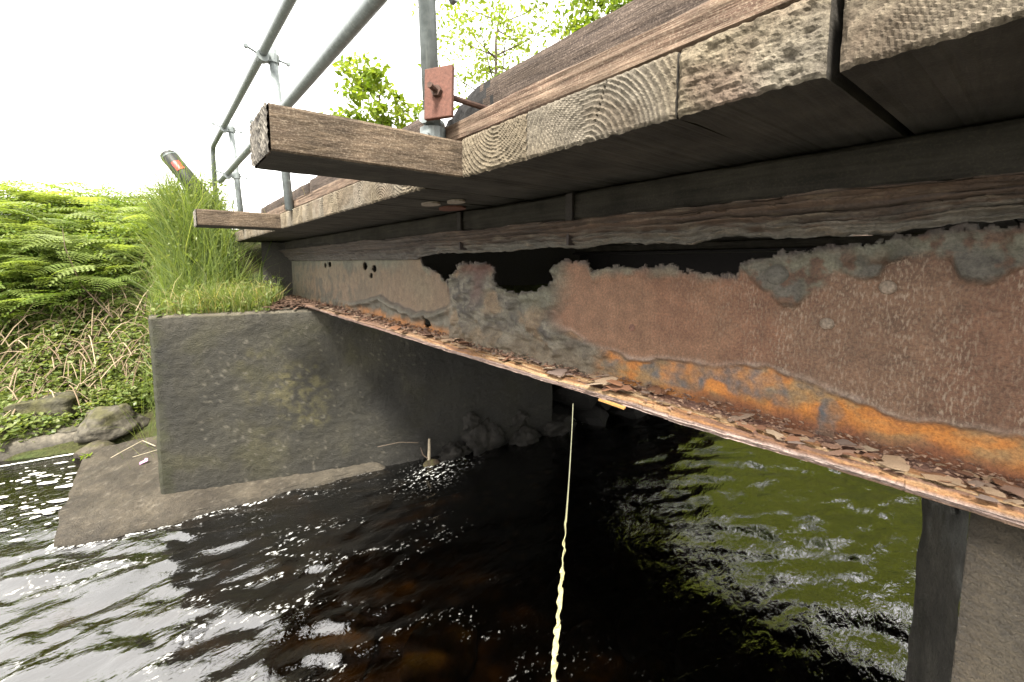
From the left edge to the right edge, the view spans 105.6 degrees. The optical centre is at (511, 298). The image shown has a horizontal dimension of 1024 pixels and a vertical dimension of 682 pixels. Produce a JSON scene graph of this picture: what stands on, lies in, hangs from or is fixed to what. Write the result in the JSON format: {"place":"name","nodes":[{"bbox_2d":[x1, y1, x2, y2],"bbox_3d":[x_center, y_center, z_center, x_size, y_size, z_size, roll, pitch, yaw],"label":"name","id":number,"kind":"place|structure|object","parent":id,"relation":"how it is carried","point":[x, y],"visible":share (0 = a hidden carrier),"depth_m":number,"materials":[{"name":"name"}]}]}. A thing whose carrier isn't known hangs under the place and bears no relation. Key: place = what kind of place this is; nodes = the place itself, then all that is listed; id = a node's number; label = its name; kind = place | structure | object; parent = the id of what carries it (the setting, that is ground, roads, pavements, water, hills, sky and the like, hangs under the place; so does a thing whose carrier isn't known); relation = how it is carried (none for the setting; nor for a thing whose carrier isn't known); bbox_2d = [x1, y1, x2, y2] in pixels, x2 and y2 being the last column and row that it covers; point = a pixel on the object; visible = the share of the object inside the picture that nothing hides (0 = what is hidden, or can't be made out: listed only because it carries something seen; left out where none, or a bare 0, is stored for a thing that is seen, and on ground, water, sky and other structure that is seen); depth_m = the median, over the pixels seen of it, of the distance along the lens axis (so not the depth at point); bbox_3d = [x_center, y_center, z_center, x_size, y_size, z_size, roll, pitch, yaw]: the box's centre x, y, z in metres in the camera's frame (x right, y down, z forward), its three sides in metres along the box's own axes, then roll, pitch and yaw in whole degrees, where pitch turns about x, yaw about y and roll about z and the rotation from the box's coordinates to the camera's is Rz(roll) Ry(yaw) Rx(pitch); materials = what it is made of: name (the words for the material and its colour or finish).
{"place":"outdoors","nodes":[
{"label":"outdoors","id":0,"kind":"place"},
{"bbox_2d":[0,222,158,373],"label":"bank grass","id":1,"kind":"structure","parent":0,"point":[61,301],"depth_m":6.40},
{"bbox_2d":[0,226,557,460],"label":"ground","id":2,"kind":"structure","parent":0,"point":[70,447],"depth_m":5.76,"materials":[{"name":"plant"}]},
{"bbox_2d":[0,298,38,345],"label":"bracken fern","id":3,"kind":"object","parent":2,"relation":"on","point":[24,299],"visible":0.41,"depth_m":5.84,"materials":[{"name":"green plant"}]},
{"bbox_2d":[0,281,46,312],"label":"bracken fern","id":4,"kind":"object","parent":2,"relation":"on","point":[10,291],"visible":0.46,"depth_m":5.97,"materials":[{"name":"green plant"}]},
{"bbox_2d":[1,312,49,340],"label":"bracken fern","id":5,"kind":"object","parent":2,"relation":"on","point":[26,319],"visible":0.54,"depth_m":5.97,"materials":[{"name":"green plant"}]},
{"bbox_2d":[0,270,54,315],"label":"bracken fern","id":6,"kind":"object","parent":2,"relation":"on","point":[14,271],"visible":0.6,"depth_m":6.16,"materials":[{"name":"green plant"}]},
{"bbox_2d":[0,260,60,305],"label":"bracken fern","id":7,"kind":"object","parent":2,"relation":"on","point":[24,271],"visible":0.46,"depth_m":6.28,"materials":[{"name":"green plant"}]},
{"bbox_2d":[0,208,60,256],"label":"bracken fern","id":8,"kind":"object","parent":2,"relation":"on","point":[22,223],"visible":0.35,"depth_m":6.97,"materials":[{"name":"green plant"}]},
{"bbox_2d":[0,185,63,204],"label":"bracken fern","id":9,"kind":"object","parent":2,"relation":"on","point":[27,199],"visible":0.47,"depth_m":7.93,"materials":[{"name":"green plant"}]},
{"bbox_2d":[0,280,63,310],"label":"bracken fern","id":10,"kind":"object","parent":2,"relation":"on","point":[34,285],"visible":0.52,"depth_m":6.19,"materials":[{"name":"green plant"}]},
{"bbox_2d":[0,289,65,310],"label":"bracken fern","id":11,"kind":"object","parent":2,"relation":"on","point":[30,293],"visible":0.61,"depth_m":6.01,"materials":[{"name":"green plant"}]},
{"bbox_2d":[0,261,74,306],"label":"bracken fern","id":12,"kind":"object","parent":2,"relation":"on","point":[34,270],"visible":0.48,"depth_m":6.20,"materials":[{"name":"green plant"}]},
{"bbox_2d":[3,266,73,308],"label":"bracken fern","id":13,"kind":"object","parent":2,"relation":"on","point":[31,284],"visible":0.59,"depth_m":6.28,"materials":[{"name":"green plant"}]},
{"bbox_2d":[0,418,81,460],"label":"rock slab","id":14,"kind":"object","parent":2,"relation":"on","point":[13,446],"visible":0.2,"depth_m":4.98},
{"bbox_2d":[2,207,80,224],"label":"bracken fern","id":15,"kind":"object","parent":2,"relation":"on","point":[53,209],"visible":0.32,"depth_m":7.62,"materials":[{"name":"green plant"}]},
{"bbox_2d":[0,187,83,207],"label":"bracken fern","id":16,"kind":"object","parent":2,"relation":"on","point":[9,189],"visible":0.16,"depth_m":7.81,"materials":[{"name":"green plant"}]},
{"bbox_2d":[0,255,85,294],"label":"bracken fern","id":17,"kind":"object","parent":2,"relation":"on","point":[37,262],"visible":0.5,"depth_m":6.27,"materials":[{"name":"green plant"}]},
{"bbox_2d":[0,223,85,253],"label":"bracken fern","id":18,"kind":"object","parent":2,"relation":"on","point":[23,232],"visible":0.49,"depth_m":6.46,"materials":[{"name":"green plant"}]},
{"bbox_2d":[0,223,86,259],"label":"bracken fern","id":19,"kind":"object","parent":2,"relation":"on","point":[46,225],"visible":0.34,"depth_m":7.02,"materials":[{"name":"green plant"}]},
{"bbox_2d":[0,391,89,426],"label":"boulder","id":20,"kind":"object","parent":2,"relation":"on","point":[61,401],"visible":0.52,"depth_m":5.24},
{"bbox_2d":[0,179,92,202],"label":"bracken fern","id":21,"kind":"object","parent":2,"relation":"on","point":[46,185],"visible":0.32,"depth_m":8.26,"materials":[{"name":"green plant"}]},
{"bbox_2d":[0,201,92,228],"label":"bracken fern","id":22,"kind":"object","parent":2,"relation":"on","point":[33,203],"visible":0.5,"depth_m":7.15,"materials":[{"name":"green plant"}]},
{"bbox_2d":[0,238,94,283],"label":"bracken fern","id":23,"kind":"object","parent":2,"relation":"on","point":[35,250],"visible":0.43,"depth_m":6.52,"materials":[{"name":"green plant"}]},
{"bbox_2d":[2,232,92,262],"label":"bracken fern","id":24,"kind":"object","parent":2,"relation":"on","point":[53,249],"visible":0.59,"depth_m":6.60,"materials":[{"name":"green plant"}]},
{"bbox_2d":[21,301,82,328],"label":"bracken fern","id":25,"kind":"object","parent":2,"relation":"on","point":[54,305],"visible":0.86,"depth_m":6.06,"materials":[{"name":"green plant"}]},
{"bbox_2d":[12,195,91,212],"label":"bracken fern","id":26,"kind":"object","parent":2,"relation":"on","point":[45,197],"visible":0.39,"depth_m":7.98,"materials":[{"name":"green plant"}]},
{"bbox_2d":[4,214,102,235],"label":"bracken fern","id":27,"kind":"object","parent":2,"relation":"on","point":[21,216],"visible":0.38,"depth_m":7.45,"materials":[{"name":"green plant"}]},
{"bbox_2d":[3,286,105,317],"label":"bracken fern","id":28,"kind":"object","parent":2,"relation":"on","point":[36,297],"visible":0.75,"depth_m":5.96,"materials":[{"name":"green plant"}]},
{"bbox_2d":[9,257,99,303],"bbox_3d":[-7.616,-0.303,6.553,0.980,0.781,1.141,2,6,18],"label":"bracken fern","id":29,"kind":"object","parent":2,"relation":"on","point":[37,266],"visible":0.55,"depth_m":6.26,"materials":[{"name":"green plant"}]},
{"bbox_2d":[20,220,94,256],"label":"bracken fern","id":30,"kind":"object","parent":2,"relation":"on","point":[50,228],"visible":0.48,"depth_m":7.01,"materials":[{"name":"green plant"}]},
{"bbox_2d":[30,191,88,216],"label":"bracken fern","id":31,"kind":"object","parent":2,"relation":"on","point":[51,192],"visible":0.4,"depth_m":7.80,"materials":[{"name":"green plant"}]},
{"bbox_2d":[26,290,94,324],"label":"bracken fern","id":32,"kind":"object","parent":2,"relation":"on","point":[66,296],"visible":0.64,"depth_m":6.18,"materials":[{"name":"green plant"}]},
{"bbox_2d":[11,190,111,231],"bbox_3d":[-9.528,-1.739,8.442,1.473,0.949,1.332,-10,1,-41],"label":"bracken fern","id":33,"kind":"object","parent":2,"relation":"on","point":[27,191],"visible":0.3,"depth_m":7.95,"materials":[{"name":"green plant"}]},
{"bbox_2d":[21,241,112,282],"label":"bracken fern","id":34,"kind":"object","parent":2,"relation":"on","point":[53,243],"visible":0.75,"depth_m":6.35,"materials":[{"name":"green plant"}]},
{"bbox_2d":[56,421,79,432],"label":"boulder","id":35,"kind":"object","parent":2,"relation":"on","point":[64,429],"visible":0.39,"depth_m":5.16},
{"bbox_2d":[21,218,114,252],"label":"bracken fern","id":36,"kind":"object","parent":2,"relation":"on","point":[63,222],"visible":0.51,"depth_m":7.06,"materials":[{"name":"green plant"}]},
{"bbox_2d":[22,197,115,232],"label":"bracken fern","id":37,"kind":"object","parent":2,"relation":"on","point":[93,199],"visible":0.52,"depth_m":7.72,"materials":[{"name":"green plant"}]},
{"bbox_2d":[18,230,119,276],"bbox_3d":[-7.640,-0.672,6.706,1.251,0.842,1.259,4,13,-42],"label":"bracken fern","id":38,"kind":"object","parent":2,"relation":"on","point":[44,235],"visible":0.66,"depth_m":6.51,"materials":[{"name":"green plant"}]},
{"bbox_2d":[34,267,104,307],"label":"bracken fern","id":39,"kind":"object","parent":2,"relation":"on","point":[63,279],"visible":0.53,"depth_m":6.34,"materials":[{"name":"green plant"}]},
{"bbox_2d":[32,212,111,257],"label":"bracken fern","id":40,"kind":"object","parent":2,"relation":"on","point":[81,213],"visible":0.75,"depth_m":7.32,"materials":[{"name":"green plant"}]},
{"bbox_2d":[47,235,97,268],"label":"bracken fern","id":41,"kind":"object","parent":2,"relation":"on","point":[74,246],"visible":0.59,"depth_m":6.56,"materials":[{"name":"green plant"}]},
{"bbox_2d":[20,242,126,284],"bbox_3d":[-7.486,-0.555,6.652,1.375,0.832,0.919,1,5,16],"label":"bracken fern","id":42,"kind":"object","parent":2,"relation":"on","point":[70,264],"visible":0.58,"depth_m":6.40,"materials":[{"name":"green plant"}]},
{"bbox_2d":[0,240,156,451],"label":"bramble","id":43,"kind":"object","parent":2,"relation":"on","point":[123,395],"depth_m":5.86,"materials":[{"name":"plant"}]},
{"bbox_2d":[45,179,111,204],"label":"bracken fern","id":44,"kind":"object","parent":2,"relation":"on","point":[76,183],"visible":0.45,"depth_m":8.98,"materials":[{"name":"green plant"}]},
{"bbox_2d":[41,182,127,217],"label":"bracken fern","id":45,"kind":"object","parent":2,"relation":"on","point":[93,191],"visible":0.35,"depth_m":9.01,"materials":[{"name":"green plant"}]},
{"bbox_2d":[44,189,130,233],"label":"bracken fern","id":46,"kind":"object","parent":2,"relation":"on","point":[98,196],"visible":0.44,"depth_m":8.71,"materials":[{"name":"green plant"}]},
{"bbox_2d":[0,175,179,351],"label":"undergrowth","id":47,"kind":"object","parent":2,"relation":"on","point":[36,210],"visible":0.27,"depth_m":6.83,"materials":[{"name":"green plant"}]},
{"bbox_2d":[62,229,113,317],"bbox_3d":[-6.933,-0.403,6.288,0.888,1.457,0.112,1,5,11],"label":"bare twig","id":48,"kind":"object","parent":47,"relation":"on","point":[80,282],"visible":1,"depth_m":6.27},
{"bbox_2d":[73,440,114,458],"bbox_3d":[-5.332,1.941,4.981,0.333,0.201,0.328,0,5,4],"label":"boulder","id":49,"kind":"object","parent":2,"relation":"on","point":[93,445],"visible":0.56,"depth_m":4.92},
{"bbox_2d":[46,262,143,308],"bbox_3d":[-6.699,-0.186,6.412,1.041,0.819,1.044,-2,6,-17],"label":"bracken fern","id":50,"kind":"object","parent":2,"relation":"on","point":[93,268],"visible":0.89,"depth_m":6.28,"materials":[{"name":"green plant"}]},
{"bbox_2d":[57,190,142,212],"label":"bracken fern","id":51,"kind":"object","parent":2,"relation":"on","point":[89,202],"visible":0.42,"depth_m":8.38,"materials":[{"name":"green plant"}]},
{"bbox_2d":[56,267,149,311],"bbox_3d":[-6.867,-0.121,6.619,1.271,0.818,0.831,-8,4,-41],"label":"bracken fern","id":52,"kind":"object","parent":2,"relation":"on","point":[98,282],"visible":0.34,"depth_m":6.59,"materials":[{"name":"green plant"}]},
{"bbox_2d":[64,275,148,306],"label":"bracken fern","id":53,"kind":"object","parent":2,"relation":"on","point":[101,279],"visible":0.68,"depth_m":6.27,"materials":[{"name":"green plant"}]},
{"bbox_2d":[71,403,149,442],"bbox_3d":[-5.589,1.728,5.354,0.835,0.543,0.731,1,5,16],"label":"boulder","id":54,"kind":"object","parent":2,"relation":"on","point":[95,421],"visible":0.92,"depth_m":5.17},
{"bbox_2d":[74,222,148,253],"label":"bracken fern","id":55,"kind":"object","parent":2,"relation":"on","point":[100,223],"visible":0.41,"depth_m":7.25,"materials":[{"name":"green plant"}]},
{"bbox_2d":[71,231,156,264],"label":"bracken fern","id":56,"kind":"object","parent":2,"relation":"on","point":[101,240],"visible":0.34,"depth_m":6.72,"materials":[{"name":"green plant"}]},
{"bbox_2d":[85,264,149,293],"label":"bracken fern","id":57,"kind":"object","parent":2,"relation":"on","point":[108,271],"visible":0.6,"depth_m":6.71,"materials":[{"name":"green plant"}]},
{"bbox_2d":[102,244,151,296],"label":"bracken fern","id":58,"kind":"object","parent":2,"relation":"on","point":[128,246],"visible":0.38,"depth_m":6.78,"materials":[{"name":"green plant"}]},
{"bbox_2d":[105,238,154,265],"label":"bracken fern","id":59,"kind":"object","parent":2,"relation":"on","point":[132,248],"visible":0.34,"depth_m":6.86,"materials":[{"name":"green plant"}]},
{"bbox_2d":[120,206,155,234],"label":"bracken fern","id":60,"kind":"object","parent":2,"relation":"on","point":[138,220],"visible":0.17,"depth_m":7.39,"materials":[{"name":"green plant"}]},
{"bbox_2d":[11,123,282,469],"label":"rank grass","id":61,"kind":"structure","parent":2,"relation":"on","point":[204,233],"depth_m":5.04,"materials":[{"name":"plant"}]},
{"bbox_2d":[65,176,259,446],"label":"tall grass","id":62,"kind":"structure","parent":2,"relation":"on","point":[161,274],"depth_m":5.00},
{"bbox_2d":[160,150,213,203],"bbox_3d":[-4.589,-1.584,5.649,0.917,1.107,0.220,0,5,0],"label":"marker post","id":63,"kind":"object","parent":2,"relation":"on","point":[167,153],"visible":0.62,"depth_m":5.54,"materials":[{"name":"plastic"}]},
{"bbox_2d":[54,436,384,546],"bbox_3d":[-3.270,2.198,4.758,2.918,0.647,2.780,-5,7,-42],"label":"concrete footing","id":64,"kind":"object","parent":2,"relation":"on","point":[112,497],"visible":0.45,"depth_m":3.95,"materials":[{"name":"concrete"}]},
{"bbox_2d":[318,50,422,128],"bbox_3d":[-4.403,-4.607,12.334,4.173,6.006,2.849,0,5,2],"label":"young tree","id":65,"kind":"object","parent":2,"relation":"on","point":[370,77],"visible":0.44,"depth_m":11.69,"materials":[{"name":"green plant"}]},
{"bbox_2d":[148,242,646,494],"bbox_3d":[-0.290,0.818,6.015,7.690,3.265,1.900,-2,6,-22],"label":"bridge abutment","id":66,"kind":"object","parent":2,"relation":"on","point":[245,396],"visible":0.41,"depth_m":4.36,"materials":[{"name":"concrete"}]},
{"bbox_2d":[132,269,295,314],"bbox_3d":[-3.156,-0.120,4.238,1.702,0.521,2.014,-2,6,-23],"label":"grass tuft","id":67,"kind":"object","parent":66,"relation":"on","point":[253,294],"visible":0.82,"depth_m":4.13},
{"bbox_2d":[147,177,283,316],"bbox_3d":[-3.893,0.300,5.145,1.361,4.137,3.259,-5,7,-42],"label":"weeds","id":68,"kind":"object","parent":66,"relation":"on","point":[195,306],"visible":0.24,"depth_m":4.73,"materials":[{"name":"green plant"}]},
{"bbox_2d":[260,297,311,310],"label":"bark litter","id":69,"kind":"object","parent":66,"relation":"on","point":[282,303],"visible":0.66,"depth_m":4.34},
{"bbox_2d":[573,247,815,275],"bbox_3d":[2.394,-0.356,5.633,0.300,0.658,7.600,-5,7,-42],"label":"steel girder","id":70,"kind":"object","parent":66,"relation":"on","point":[716,262],"visible":0.15,"depth_m":5.46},
{"bbox_2d":[412,0,586,109],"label":"broadleaf tree","id":71,"kind":"object","parent":2,"relation":"on","point":[495,53],"visible":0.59,"depth_m":12.79,"materials":[{"name":"green plant"}]},
{"bbox_2d":[559,0,627,38],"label":"broadleaf tree","id":72,"kind":"object","parent":2,"relation":"on","point":[596,13],"visible":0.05,"depth_m":13.68,"materials":[{"name":"green plant"}]},
{"bbox_2d":[561,0,632,36],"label":"broadleaf tree","id":73,"kind":"object","parent":2,"relation":"on","point":[618,5],"visible":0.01,"depth_m":13.61,"materials":[{"name":"green plant"}]},
{"bbox_2d":[905,497,1023,681],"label":"bridge pier","id":74,"kind":"structure","parent":2,"relation":"on","point":[979,569],"depth_m":0.81,"materials":[{"name":"concrete"}]},
{"bbox_2d":[278,172,1023,528],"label":"steel girder","id":75,"kind":"object","parent":74,"relation":"on","point":[898,338],"visible":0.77,"depth_m":1.06,"materials":[{"name":"metal"}]},
{"bbox_2d":[547,368,566,375],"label":"rust flake","id":76,"kind":"object","parent":75,"relation":"on","point":[555,371],"visible":1,"depth_m":1.58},
{"bbox_2d":[551,403,573,681],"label":"hanging tape","id":77,"kind":"object","parent":75,"relation":"hanging from","point":[556,632],"visible":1,"depth_m":1.31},
{"bbox_2d":[193,0,1023,252],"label":"timber deck","id":78,"kind":"structure","parent":75,"relation":"on","point":[643,105],"depth_m":0.93,"materials":[{"name":"brown wood"}]},
{"bbox_2d":[210,0,457,229],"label":"handrail","id":79,"kind":"object","parent":78,"relation":"attached to","point":[362,15],"visible":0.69,"depth_m":2.26,"materials":[{"name":"metal"}]},
{"bbox_2d":[424,64,487,120],"bbox_3d":[-0.112,-0.688,1.357,0.393,0.166,0.094,-3,6,-27],"label":"washer plate","id":80,"kind":"object","parent":78,"relation":"attached to","point":[440,97],"visible":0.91,"depth_m":1.28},
{"bbox_2d":[598,398,625,409],"bbox_3d":[0.352,0.371,1.370,0.012,0.008,0.111,-4,7,-38],"label":"rust splinter","id":81,"kind":"object","parent":75,"relation":"attached to","point":[613,404],"visible":1,"depth_m":1.36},
{"bbox_2d":[647,385,660,394],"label":"rust flake","id":82,"kind":"object","parent":75,"relation":"on","point":[657,388],"visible":1,"depth_m":1.36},
{"bbox_2d":[285,294,1023,504],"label":"rust crumbs","id":83,"kind":"object","parent":75,"relation":"on","point":[368,317],"visible":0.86,"depth_m":1.18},
{"bbox_2d":[727,413,754,421],"bbox_3d":[0.665,0.345,1.134,0.078,0.008,0.036,-24,-1,28],"label":"rust flake","id":84,"kind":"object","parent":75,"relation":"on","point":[744,416],"visible":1,"depth_m":1.13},
{"bbox_2d":[766,429,784,440],"bbox_3d":[0.696,0.360,1.026,0.027,0.006,0.053,-11,18,-22],"label":"rust flake","id":85,"kind":"object","parent":75,"relation":"on","point":[777,435],"visible":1,"depth_m":1.02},
{"bbox_2d":[784,429,814,436],"bbox_3d":[0.761,0.357,1.033,0.027,0.008,0.070,-3,-1,-34],"label":"rust flake","id":86,"kind":"object","parent":75,"relation":"on","point":[797,431],"visible":1,"depth_m":1.03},
{"bbox_2d":[828,450,853,455],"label":"rust flake","id":87,"kind":"object","parent":75,"relation":"on","point":[837,452],"visible":1,"depth_m":0.93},
{"bbox_2d":[834,439,857,445],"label":"rust flake","id":88,"kind":"object","parent":75,"relation":"on","point":[843,442],"visible":1,"depth_m":0.97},
{"bbox_2d":[876,460,909,471],"bbox_3d":[0.847,0.369,0.860,0.046,0.007,0.056,-3,0,-13],"label":"rust flake","id":89,"kind":"object","parent":75,"relation":"on","point":[897,465],"visible":1,"depth_m":0.85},
{"bbox_2d":[881,455,905,463],"bbox_3d":[0.864,0.367,0.874,0.041,0.008,0.055,-14,7,-16],"label":"rust flake","id":90,"kind":"object","parent":75,"relation":"on","point":[884,458],"visible":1,"depth_m":0.88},
{"bbox_2d":[921,473,961,485],"bbox_3d":[0.894,0.376,0.802,0.061,0.004,0.038,-1,7,26],"label":"rust flake","id":91,"kind":"object","parent":75,"relation":"on","point":[932,477],"visible":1,"depth_m":0.81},
{"bbox_2d":[974,494,998,501],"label":"rust flake","id":92,"kind":"object","parent":75,"relation":"on","point":[985,497],"visible":1,"depth_m":0.75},
{"bbox_2d":[980,486,1005,497],"bbox_3d":[0.941,0.378,0.760,0.025,0.006,0.035,3,6,32],"label":"rust flake","id":93,"kind":"object","parent":75,"relation":"on","point":[991,491],"visible":1,"depth_m":0.76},
{"bbox_2d":[992,478,1020,487],"bbox_3d":[1.012,0.382,0.789,0.040,0.012,0.048,-2,6,-21],"label":"rust flake","id":94,"kind":"object","parent":75,"relation":"on","point":[999,482],"visible":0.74,"depth_m":0.79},
{"bbox_2d":[1000,485,1023,498],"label":"rust flake","id":95,"kind":"object","parent":75,"relation":"on","point":[1017,491],"visible":1,"depth_m":0.76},
{"bbox_2d":[0,0,621,229],"label":"sky","id":96,"kind":"structure","parent":0,"point":[165,71],"materials":[{"name":"white"}]},
{"bbox_2d":[0,409,969,681],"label":"river water","id":97,"kind":"structure","parent":0,"point":[692,555],"depth_m":3.04,"materials":[{"name":"black liquid"}]},
{"bbox_2d":[0,453,76,541],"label":"foam flecks","id":98,"kind":"object","parent":97,"relation":"on","point":[46,511],"visible":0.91,"depth_m":4.04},
{"bbox_2d":[423,459,439,466],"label":"boulder","id":99,"kind":"object","parent":97,"relation":"in","point":[431,462],"visible":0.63,"depth_m":4.68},
{"bbox_2d":[438,441,471,460],"bbox_3d":[-0.722,1.991,4.933,0.412,0.344,0.355,1,5,7],"label":"boulder","id":100,"kind":"object","parent":97,"relation":"in","point":[451,450],"visible":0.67,"depth_m":4.84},
{"bbox_2d":[462,417,507,455],"bbox_3d":[-0.389,1.900,5.173,0.598,0.661,0.446,-5,7,-42],"label":"boulder","id":101,"kind":"object","parent":97,"relation":"in","point":[483,437],"visible":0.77,"depth_m":5.06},
{"bbox_2d":[463,412,481,429],"bbox_3d":[-0.555,1.583,5.060,0.305,0.257,0.184,1,5,12],"label":"boulder","id":102,"kind":"object","parent":101,"relation":"on","point":[471,420],"visible":0.88,"depth_m":5.00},
{"bbox_2d":[508,425,541,446],"bbox_3d":[0.145,1.946,5.369,0.570,0.409,0.364,-1,5,-9],"label":"boulder","id":103,"kind":"object","parent":97,"relation":"in","point":[525,435],"visible":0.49,"depth_m":5.24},
{"bbox_2d":[507,409,528,427],"bbox_3d":[0.033,1.641,5.385,0.495,0.344,0.238,-2,6,-19],"label":"boulder","id":104,"kind":"object","parent":103,"relation":"on","point":[519,419],"visible":0.59,"depth_m":5.31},
{"bbox_2d":[541,413,576,436],"bbox_3d":[0.637,1.902,5.601,0.572,0.440,0.456,1,5,11],"label":"boulder","id":105,"kind":"object","parent":97,"relation":"in","point":[560,424],"visible":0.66,"depth_m":5.48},
{"label":"rust flake","id":106,"kind":"object","parent":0,"visible":0},
{"bbox_2d":[595,376,617,384],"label":"rust flake","id":107,"kind":"object","parent":106,"relation":"on","point":[602,380],"visible":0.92,"depth_m":1.41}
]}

